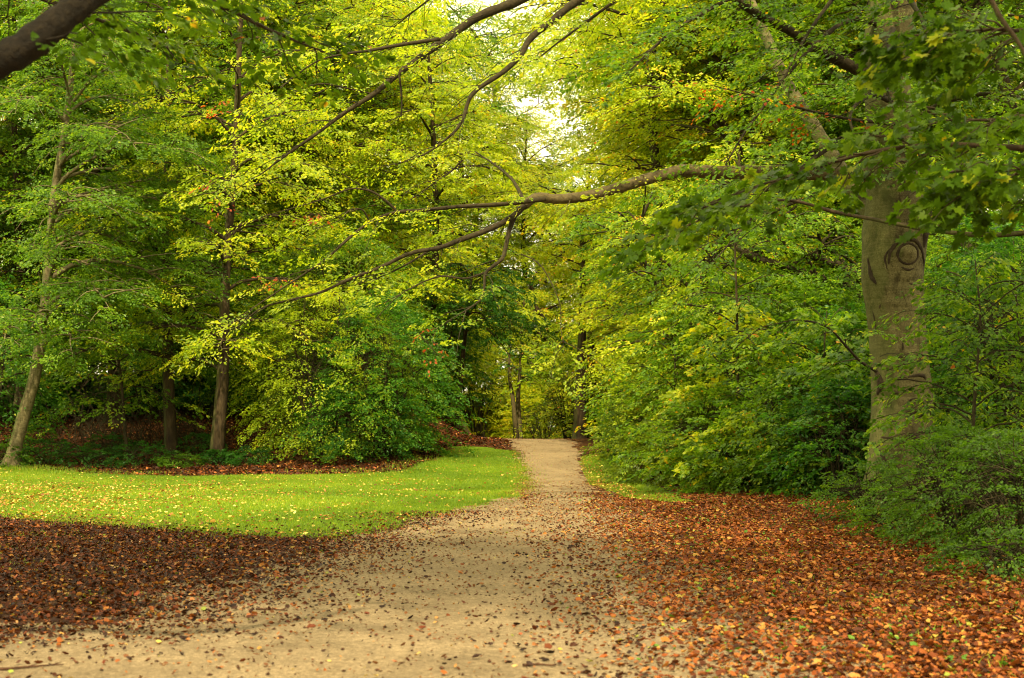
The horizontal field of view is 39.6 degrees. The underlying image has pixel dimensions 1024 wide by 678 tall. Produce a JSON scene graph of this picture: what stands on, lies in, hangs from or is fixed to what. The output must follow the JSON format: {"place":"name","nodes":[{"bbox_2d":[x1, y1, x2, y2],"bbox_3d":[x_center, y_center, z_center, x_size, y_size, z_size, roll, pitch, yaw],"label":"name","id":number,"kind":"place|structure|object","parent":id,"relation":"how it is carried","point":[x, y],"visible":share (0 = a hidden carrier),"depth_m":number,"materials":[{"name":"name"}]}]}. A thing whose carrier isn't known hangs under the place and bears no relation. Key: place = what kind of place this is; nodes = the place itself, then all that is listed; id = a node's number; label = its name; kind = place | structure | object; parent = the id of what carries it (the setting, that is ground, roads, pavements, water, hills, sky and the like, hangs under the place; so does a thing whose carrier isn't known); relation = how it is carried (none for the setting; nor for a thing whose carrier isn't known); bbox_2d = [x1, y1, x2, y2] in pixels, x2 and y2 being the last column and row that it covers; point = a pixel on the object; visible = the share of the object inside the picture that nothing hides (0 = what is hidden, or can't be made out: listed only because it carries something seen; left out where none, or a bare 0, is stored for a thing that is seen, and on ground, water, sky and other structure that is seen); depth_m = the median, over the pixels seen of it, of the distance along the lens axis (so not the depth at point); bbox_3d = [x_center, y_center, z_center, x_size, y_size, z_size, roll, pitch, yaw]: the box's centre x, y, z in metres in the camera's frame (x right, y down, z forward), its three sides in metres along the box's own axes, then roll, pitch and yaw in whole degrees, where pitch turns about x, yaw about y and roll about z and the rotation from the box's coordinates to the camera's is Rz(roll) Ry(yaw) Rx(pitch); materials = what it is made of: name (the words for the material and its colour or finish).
{"place":"outdoors","nodes":[
{"label":"outdoors","id":0,"kind":"place"},
{"bbox_2d":[0,446,691,543],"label":"lawn","id":1,"kind":"structure","parent":0,"point":[439,465],"depth_m":33.37,"materials":[{"name":"green plant"}]},
{"bbox_2d":[0,455,438,474],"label":"grass","id":2,"kind":"structure","parent":1,"relation":"on","point":[34,467],"depth_m":45.25,"materials":[{"name":"green plant"}]},
{"bbox_2d":[0,449,655,535],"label":"fallen leaves","id":3,"kind":"object","parent":1,"relation":"on","point":[125,498],"visible":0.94,"depth_m":30.99,"materials":[{"name":"plant"}]},
{"bbox_2d":[27,495,719,677],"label":"beech husks","id":4,"kind":"object","parent":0,"point":[368,662],"visible":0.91,"depth_m":11.64},
{"bbox_2d":[0,407,920,677],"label":"path","id":5,"kind":"structure","parent":0,"point":[357,648],"depth_m":11.55,"materials":[{"name":"beige gravel"}]},
{"bbox_2d":[0,438,747,677],"bbox_3d":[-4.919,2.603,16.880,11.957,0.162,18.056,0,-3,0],"label":"fallen leaves","id":6,"kind":"object","parent":5,"relation":"on","point":[141,557],"visible":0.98,"depth_m":15.13,"materials":[{"name":"brown plant"}]},
{"bbox_2d":[0,374,1023,677],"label":"ground","id":7,"kind":"structure","parent":0,"point":[440,422],"depth_m":21.03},
{"bbox_2d":[0,273,70,462],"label":"shrub","id":8,"kind":"object","parent":7,"relation":"on","point":[20,377],"visible":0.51,"depth_m":49.38,"materials":[{"name":"green plant"}]},
{"bbox_2d":[0,0,159,389],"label":"woodland tree","id":9,"kind":"object","parent":7,"relation":"on","point":[23,161],"visible":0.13,"depth_m":57.94,"materials":[{"name":"green plant"}]},
{"bbox_2d":[0,0,162,406],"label":"back tree","id":10,"kind":"object","parent":7,"relation":"on","point":[81,179],"visible":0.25,"depth_m":56.95,"materials":[{"name":"green plant"}]},
{"bbox_2d":[0,0,187,373],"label":"woodland tree","id":11,"kind":"object","parent":7,"relation":"on","point":[2,132],"visible":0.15,"depth_m":56.19,"materials":[{"name":"green plant"}]},
{"bbox_2d":[1,268,197,416],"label":"shrub","id":12,"kind":"object","parent":7,"relation":"on","point":[88,387],"visible":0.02,"depth_m":61.35,"materials":[{"name":"green plant"}]},
{"bbox_2d":[26,246,215,460],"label":"sapling","id":13,"kind":"object","parent":7,"relation":"on","point":[122,387],"visible":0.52,"depth_m":49.51,"materials":[{"name":"green plant"}]},
{"bbox_2d":[0,0,260,397],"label":"woodland tree","id":14,"kind":"object","parent":7,"relation":"on","point":[48,127],"visible":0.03,"depth_m":63.28,"materials":[{"name":"green plant"}]},
{"bbox_2d":[51,314,210,451],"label":"bare shrub","id":15,"kind":"object","parent":7,"relation":"on","point":[121,429],"visible":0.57,"depth_m":52.67,"materials":[{"name":"brown plant"}]},
{"bbox_2d":[4,266,262,417],"bbox_3d":[-16.181,0.187,62.894,11.898,7.212,11.992,-2,-4,29],"label":"shrub","id":16,"kind":"object","parent":7,"relation":"on","point":[181,392],"visible":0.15,"depth_m":60.91,"materials":[{"name":"green plant"}]},
{"bbox_2d":[0,0,279,466],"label":"slender tree","id":17,"kind":"object","parent":7,"relation":"on","point":[43,334],"visible":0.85,"depth_m":46.27,"materials":[{"name":"green plant"}]},
{"bbox_2d":[90,440,192,469],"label":"plant","id":18,"kind":"object","parent":7,"relation":"on","point":[147,450],"visible":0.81,"depth_m":47.98,"materials":[{"name":"green plant"}]},
{"bbox_2d":[0,0,339,457],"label":"dark tree","id":19,"kind":"object","parent":7,"relation":"on","point":[170,433],"visible":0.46,"depth_m":50.33,"materials":[{"name":"green plant"}]},
{"bbox_2d":[0,0,354,390],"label":"woodland tree","id":20,"kind":"object","parent":7,"relation":"on","point":[115,111],"visible":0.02,"depth_m":65.22,"materials":[{"name":"green plant"}]},
{"bbox_2d":[0,0,371,423],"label":"woodland tree","id":21,"kind":"object","parent":7,"relation":"on","point":[112,360],"visible":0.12,"depth_m":58.17,"materials":[{"name":"green plant"}]},
{"bbox_2d":[0,0,395,109],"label":"old beech tree","id":22,"kind":"object","parent":7,"relation":"on","point":[45,32],"visible":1,"depth_m":11.08,"materials":[{"name":"green plant"}]},
{"bbox_2d":[58,0,381,463],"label":"forked tree","id":23,"kind":"object","parent":7,"relation":"on","point":[218,428],"visible":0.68,"depth_m":48.56,"materials":[{"name":"green plant"}]},
{"bbox_2d":[44,0,420,416],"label":"woodland tree","id":24,"kind":"object","parent":7,"relation":"on","point":[244,54],"visible":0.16,"depth_m":60.18,"materials":[{"name":"green plant"}]},
{"bbox_2d":[135,273,332,414],"bbox_3d":[-11.370,0.459,63.120,11.084,6.719,11.172,2,-4,-31],"label":"shrub","id":25,"kind":"object","parent":7,"relation":"on","point":[201,399],"visible":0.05,"depth_m":61.14,"materials":[{"name":"green plant"}]},
{"bbox_2d":[0,389,512,475],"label":"fallen leaves","id":26,"kind":"object","parent":7,"relation":"on","point":[214,469],"visible":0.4,"depth_m":49.87,"materials":[{"name":"brown plant"}]},
{"bbox_2d":[85,0,480,402],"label":"woodland tree","id":27,"kind":"object","parent":7,"relation":"on","point":[348,173],"visible":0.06,"depth_m":62.83,"materials":[{"name":"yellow plant"}]},
{"bbox_2d":[118,0,494,412],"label":"woodland tree","id":28,"kind":"object","parent":7,"relation":"on","point":[318,143],"visible":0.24,"depth_m":60.45,"materials":[{"name":"green plant"}]},
{"bbox_2d":[202,277,465,463],"bbox_3d":[-6.450,1.112,49.948,8.095,6.506,9.962,2,-4,-28],"label":"shrub","id":29,"kind":"object","parent":7,"relation":"on","point":[306,366],"visible":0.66,"depth_m":48.55,"materials":[{"name":"green plant"}]},
{"bbox_2d":[185,0,490,394],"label":"woodland tree","id":30,"kind":"object","parent":7,"relation":"on","point":[381,210],"visible":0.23,"depth_m":62.31,"materials":[{"name":"green plant"}]},
{"bbox_2d":[210,219,474,442],"bbox_3d":[-6.879,-0.323,52.887,9.450,8.504,8.897,2,-4,-33],"label":"shrub","id":31,"kind":"object","parent":7,"relation":"on","point":[359,243],"visible":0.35,"depth_m":52.48,"materials":[{"name":"green plant"}]},
{"bbox_2d":[266,382,441,464],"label":"shrub","id":32,"kind":"object","parent":7,"relation":"on","point":[333,442],"visible":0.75,"depth_m":47.64,"materials":[{"name":"green plant"}]},
{"bbox_2d":[207,0,512,388],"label":"woodland tree","id":33,"kind":"object","parent":7,"relation":"on","point":[405,234],"visible":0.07,"depth_m":74.69,"materials":[{"name":"green plant"}]},
{"bbox_2d":[249,0,490,317],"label":"woodland tree","id":34,"kind":"object","parent":7,"relation":"on","point":[428,196],"visible":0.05,"depth_m":83.83,"materials":[{"name":"green plant"}]},
{"bbox_2d":[296,286,486,464],"bbox_3d":[-4.827,1.305,49.698,6.878,6.120,7.133,3,-4,-37],"label":"shrub","id":35,"kind":"object","parent":7,"relation":"on","point":[393,432],"visible":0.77,"depth_m":48.50,"materials":[{"name":"green plant"}]},
{"bbox_2d":[211,0,571,334],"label":"woodland tree","id":36,"kind":"object","parent":7,"relation":"on","point":[494,38],"visible":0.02,"depth_m":92.85,"materials":[{"name":"green plant"}]},
{"bbox_2d":[304,10,567,405],"bbox_3d":[-2.636,-5.875,62.960,11.257,17.664,10.359,2,-4,-29],"label":"tree","id":37,"kind":"object","parent":7,"relation":"on","point":[434,257],"visible":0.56,"depth_m":63.00,"materials":[{"name":"green plant"}]},
{"bbox_2d":[342,28,553,327],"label":"woodland tree","id":38,"kind":"object","parent":7,"relation":"on","point":[504,145],"visible":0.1,"depth_m":91.83,"materials":[{"name":"green plant"}]},
{"bbox_2d":[407,298,505,416],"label":"shrub","id":39,"kind":"object","parent":7,"relation":"on","point":[483,376],"visible":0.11,"depth_m":68.83,"materials":[{"name":"green plant"}]},
{"bbox_2d":[357,25,581,362],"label":"woodland tree","id":40,"kind":"object","parent":7,"relation":"on","point":[538,162],"visible":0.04,"depth_m":99.17,"materials":[{"name":"green plant"}]},
{"bbox_2d":[375,259,573,430],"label":"drooping tree","id":41,"kind":"object","parent":7,"relation":"on","point":[493,314],"visible":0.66,"depth_m":63.54,"materials":[{"name":"green plant"}]},
{"bbox_2d":[455,333,538,437],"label":"shrub","id":42,"kind":"object","parent":7,"relation":"on","point":[479,425],"visible":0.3,"depth_m":87.72,"materials":[{"name":"green plant"}]},
{"bbox_2d":[413,0,582,415],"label":"tree","id":43,"kind":"object","parent":7,"relation":"on","point":[516,90],"visible":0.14,"depth_m":100.59,"materials":[{"name":"green plant"}]},
{"bbox_2d":[475,296,564,438],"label":"twin tree","id":44,"kind":"object","parent":7,"relation":"on","point":[518,410],"visible":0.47,"depth_m":79.00,"materials":[{"name":"green plant"}]},
{"bbox_2d":[480,307,562,438],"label":"twin tree","id":45,"kind":"object","parent":7,"relation":"on","point":[513,406],"visible":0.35,"depth_m":77.75,"materials":[{"name":"green plant"}]},
{"bbox_2d":[445,106,617,431],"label":"woodland tree","id":46,"kind":"object","parent":7,"relation":"on","point":[552,147],"visible":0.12,"depth_m":99.54,"materials":[{"name":"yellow plant"}]},
{"bbox_2d":[474,382,601,438],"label":"shrub","id":47,"kind":"object","parent":7,"relation":"on","point":[507,412],"visible":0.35,"depth_m":85.53,"materials":[{"name":"green plant"}]},
{"bbox_2d":[465,170,611,437],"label":"woodland tree","id":48,"kind":"object","parent":7,"relation":"on","point":[537,237],"visible":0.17,"depth_m":95.70,"materials":[{"name":"green plant"}]},
{"bbox_2d":[485,334,601,438],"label":"shrub","id":49,"kind":"object","parent":7,"relation":"on","point":[559,371],"visible":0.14,"depth_m":89.69,"materials":[{"name":"green plant"}]},
{"bbox_2d":[522,378,601,438],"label":"shrub","id":50,"kind":"object","parent":7,"relation":"on","point":[558,412],"visible":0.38,"depth_m":65.66,"materials":[{"name":"green plant"}]},
{"bbox_2d":[519,189,625,438],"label":"park tree","id":51,"kind":"object","parent":7,"relation":"on","point":[579,415],"visible":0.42,"depth_m":60.83,"materials":[{"name":"green plant"}]},
{"bbox_2d":[517,183,635,437],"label":"park tree","id":52,"kind":"object","parent":7,"relation":"on","point":[554,295],"visible":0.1,"depth_m":65.95,"materials":[{"name":"green plant"}]},
{"bbox_2d":[175,0,1023,506],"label":"beech tree","id":53,"kind":"object","parent":7,"relation":"on","point":[889,270],"visible":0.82,"depth_m":23.78,"materials":[{"name":"green plant"}]},
{"bbox_2d":[579,381,686,483],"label":"shrub","id":54,"kind":"object","parent":7,"relation":"on","point":[619,440],"visible":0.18,"depth_m":38.93,"materials":[{"name":"green plant"}]},
{"bbox_2d":[440,0,848,310],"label":"tree","id":55,"kind":"object","parent":7,"relation":"on","point":[567,71],"visible":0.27,"depth_m":51.46,"materials":[{"name":"green plant"}]},
{"bbox_2d":[539,179,769,444],"bbox_3d":[5.225,-0.168,41.362,8.858,8.746,7.441,0,-3,0],"label":"tree","id":56,"kind":"object","parent":7,"relation":"on","point":[595,223],"visible":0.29,"depth_m":40.34,"materials":[{"name":"green plant"}]},
{"bbox_2d":[561,178,758,419],"bbox_3d":[5.197,-0.513,46.141,7.172,9.571,7.608,0,-3,0],"label":"tree","id":57,"kind":"object","parent":7,"relation":"on","point":[589,322],"visible":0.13,"depth_m":46.36,"materials":[{"name":"green plant"}]},
{"bbox_2d":[512,0,816,438],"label":"woodland tree","id":58,"kind":"object","parent":7,"relation":"on","point":[568,125],"visible":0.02,"depth_m":64.24,"materials":[{"name":"green plant"}]},
{"bbox_2d":[608,341,729,475],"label":"shrub","id":59,"kind":"object","parent":7,"relation":"on","point":[674,357],"visible":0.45,"depth_m":36.77,"materials":[{"name":"green plant"}]},
{"bbox_2d":[557,225,789,439],"bbox_3d":[5.981,-0.409,51.298,7.544,9.118,7.356,-2,-4,28],"label":"tree","id":60,"kind":"object","parent":7,"relation":"on","point":[585,313],"visible":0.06,"depth_m":51.15,"materials":[{"name":"green plant"}]},
{"bbox_2d":[613,387,743,487],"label":"shrub","id":61,"kind":"object","parent":7,"relation":"on","point":[660,481],"visible":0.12,"depth_m":35.89,"materials":[{"name":"green plant"}]},
{"bbox_2d":[579,252,783,483],"bbox_3d":[5.585,0.844,40.252,7.534,6.619,7.320,0,-3,0],"label":"shrub","id":62,"kind":"object","parent":7,"relation":"on","point":[649,356],"visible":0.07,"depth_m":39.43,"materials":[{"name":"green plant"}]},
{"bbox_2d":[513,0,861,384],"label":"woodland tree","id":63,"kind":"object","parent":7,"relation":"on","point":[582,142],"visible":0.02,"depth_m":63.44,"materials":[{"name":"green plant"}]},
{"bbox_2d":[613,384,780,492],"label":"shrub","id":64,"kind":"object","parent":7,"relation":"on","point":[680,410],"visible":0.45,"depth_m":32.78,"materials":[{"name":"green plant"}]},
{"bbox_2d":[572,140,833,449],"bbox_3d":[6.196,-0.606,39.224,9.113,9.652,8.071,0,-3,0],"label":"tree","id":65,"kind":"object","parent":7,"relation":"on","point":[709,260],"visible":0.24,"depth_m":38.63,"materials":[{"name":"green plant"}]},
{"bbox_2d":[500,0,918,364],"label":"woodland tree","id":66,"kind":"object","parent":7,"relation":"on","point":[555,325],"visible":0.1,"depth_m":55.34,"materials":[{"name":"green plant"}]},
{"bbox_2d":[657,303,785,464],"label":"young tree","id":67,"kind":"object","parent":7,"relation":"on","point":[756,319],"visible":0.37,"depth_m":33.74,"materials":[{"name":"green plant"}]},
{"bbox_2d":[644,208,825,487],"bbox_3d":[5.214,0.463,32.826,3.954,6.996,4.734,-2,-4,27],"label":"sapling","id":68,"kind":"object","parent":7,"relation":"on","point":[678,302],"visible":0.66,"depth_m":32.93,"materials":[{"name":"green plant"}]},
{"bbox_2d":[671,410,812,484],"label":"shrub","id":69,"kind":"object","parent":7,"relation":"on","point":[710,440],"visible":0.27,"depth_m":30.90,"materials":[{"name":"green plant"}]},
{"bbox_2d":[668,399,827,494],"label":"shrub","id":70,"kind":"object","parent":7,"relation":"on","point":[704,456],"visible":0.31,"depth_m":30.88,"materials":[{"name":"green plant"}]},
{"bbox_2d":[524,0,974,366],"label":"woodland tree","id":71,"kind":"object","parent":7,"relation":"on","point":[679,90],"visible":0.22,"depth_m":47.36,"materials":[{"name":"green plant"}]},
{"bbox_2d":[633,257,870,473],"bbox_3d":[6.335,0.832,36.791,6.658,6.025,7.186,-1,-4,11],"label":"shrub","id":72,"kind":"object","parent":7,"relation":"on","point":[693,340],"visible":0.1,"depth_m":36.70,"materials":[{"name":"green plant"}]},
{"bbox_2d":[686,327,827,487],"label":"young tree","id":73,"kind":"object","parent":7,"relation":"on","point":[754,361],"visible":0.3,"depth_m":31.81,"materials":[{"name":"green plant"}]},
{"bbox_2d":[520,485,1023,677],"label":"fallen leaves","id":74,"kind":"object","parent":7,"relation":"on","point":[725,527],"visible":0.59,"depth_m":13.47,"materials":[{"name":"brown plant"}]},
{"bbox_2d":[547,0,1002,451],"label":"woodland tree","id":75,"kind":"object","parent":7,"relation":"on","point":[703,136],"visible":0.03,"depth_m":48.25,"materials":[{"name":"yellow plant"}]},
{"bbox_2d":[698,264,870,425],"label":"shrub","id":76,"kind":"object","parent":7,"relation":"on","point":[827,297],"visible":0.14,"depth_m":34.78,"materials":[{"name":"green plant"}]},
{"bbox_2d":[704,359,866,495],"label":"shrub","id":77,"kind":"object","parent":7,"relation":"on","point":[758,387],"visible":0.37,"depth_m":29.45,"materials":[{"name":"green plant"}]},
{"bbox_2d":[596,0,976,328],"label":"woodland tree","id":78,"kind":"object","parent":7,"relation":"on","point":[689,114],"visible":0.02,"depth_m":52.03,"materials":[{"name":"green plant"}]},
{"bbox_2d":[643,179,948,395],"bbox_3d":[7.654,-0.274,37.223,7.763,8.204,7.332,-2,-4,29],"label":"tree","id":79,"kind":"object","parent":7,"relation":"on","point":[759,257],"visible":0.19,"depth_m":36.74,"materials":[{"name":"green plant"}]},
{"bbox_2d":[728,389,865,489],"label":"shrub","id":80,"kind":"object","parent":7,"relation":"on","point":[756,451],"visible":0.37,"depth_m":29.02,"materials":[{"name":"green plant"}]},
{"bbox_2d":[597,0,1023,288],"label":"maple tree","id":81,"kind":"object","parent":7,"relation":"on","point":[976,178],"visible":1,"depth_m":12.03,"materials":[{"name":"green plant"}]},
{"bbox_2d":[751,306,870,492],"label":"young tree","id":82,"kind":"object","parent":7,"relation":"on","point":[777,349],"visible":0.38,"depth_m":29.95,"materials":[{"name":"green plant"}]},
{"bbox_2d":[620,0,1023,317],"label":"woodland tree","id":83,"kind":"object","parent":7,"relation":"on","point":[844,122],"visible":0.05,"depth_m":46.46,"materials":[{"name":"green plant"}]},
{"bbox_2d":[659,154,993,401],"bbox_3d":[8.266,-0.636,37.873,8.819,9.117,6.854,2,-4,-24],"label":"tree","id":84,"kind":"object","parent":7,"relation":"on","point":[836,263],"visible":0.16,"depth_m":37.63,"materials":[{"name":"green plant"}]},
{"bbox_2d":[786,345,870,476],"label":"young tree","id":85,"kind":"object","parent":7,"relation":"on","point":[828,373],"visible":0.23,"depth_m":28.03,"materials":[{"name":"green plant"}]},
{"bbox_2d":[751,299,937,477],"bbox_3d":[8.296,1.294,33.085,5.439,4.468,5.580,0,-3,0],"label":"shrub","id":86,"kind":"object","parent":7,"relation":"on","point":[851,304],"visible":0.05,"depth_m":32.76,"materials":[{"name":"green plant"}]},
{"bbox_2d":[754,371,937,503],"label":"shrub","id":87,"kind":"object","parent":7,"relation":"on","point":[839,428],"visible":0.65,"depth_m":27.45,"materials":[{"name":"green plant"}]},
{"bbox_2d":[690,0,1023,430],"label":"woodland tree","id":88,"kind":"object","parent":7,"relation":"on","point":[833,67],"visible":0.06,"depth_m":43.84,"materials":[{"name":"green plant"}]},
{"bbox_2d":[787,460,935,522],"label":"shrub","id":89,"kind":"object","parent":7,"relation":"on","point":[858,487],"visible":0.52,"depth_m":22.38,"materials":[{"name":"green plant"}]},
{"bbox_2d":[834,501,945,540],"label":"plant","id":90,"kind":"object","parent":7,"relation":"on","point":[861,519],"visible":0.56,"depth_m":19.73,"materials":[{"name":"green plant"}]},
{"bbox_2d":[764,0,1023,388],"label":"woodland tree","id":91,"kind":"object","parent":7,"relation":"on","point":[1007,80],"visible":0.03,"depth_m":42.53,"materials":[{"name":"green plant"}]},
{"bbox_2d":[792,210,1023,480],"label":"shrub","id":92,"kind":"object","parent":7,"relation":"on","point":[936,241],"visible":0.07,"depth_m":30.57,"materials":[{"name":"green plant"}]},
{"bbox_2d":[803,122,1023,430],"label":"tree","id":93,"kind":"object","parent":7,"relation":"on","point":[949,170],"visible":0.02,"depth_m":35.20,"materials":[{"name":"green plant"}]},
{"bbox_2d":[850,250,1023,502],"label":"sapling","id":94,"kind":"object","parent":7,"relation":"on","point":[976,380],"visible":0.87,"depth_m":20.55,"materials":[{"name":"green plant"}]},
{"bbox_2d":[851,419,1023,553],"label":"shrub","id":95,"kind":"object","parent":7,"relation":"on","point":[924,453],"visible":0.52,"depth_m":18.19,"materials":[{"name":"green plant"}]},
{"bbox_2d":[864,211,1023,498],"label":"shrub","id":96,"kind":"object","parent":7,"relation":"on","point":[1012,243],"visible":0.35,"depth_m":26.88,"materials":[{"name":"green plant"}]},
{"bbox_2d":[891,418,1023,566],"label":"shrub","id":97,"kind":"object","parent":7,"relation":"on","point":[988,508],"visible":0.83,"depth_m":16.60,"materials":[{"name":"green plant"}]},
{"bbox_2d":[897,279,1023,478],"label":"sapling","id":98,"kind":"object","parent":7,"relation":"on","point":[999,413],"visible":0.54,"depth_m":21.47,"materials":[{"name":"green plant"}]},
{"bbox_2d":[916,525,1023,582],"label":"plant","id":99,"kind":"object","parent":7,"relation":"on","point":[1015,561],"visible":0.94,"depth_m":14.84,"materials":[{"name":"green plant"}]},
{"bbox_2d":[1,0,1022,426],"label":"sky","id":100,"kind":"structure","parent":0,"point":[525,102],"materials":[{"name":"white"}]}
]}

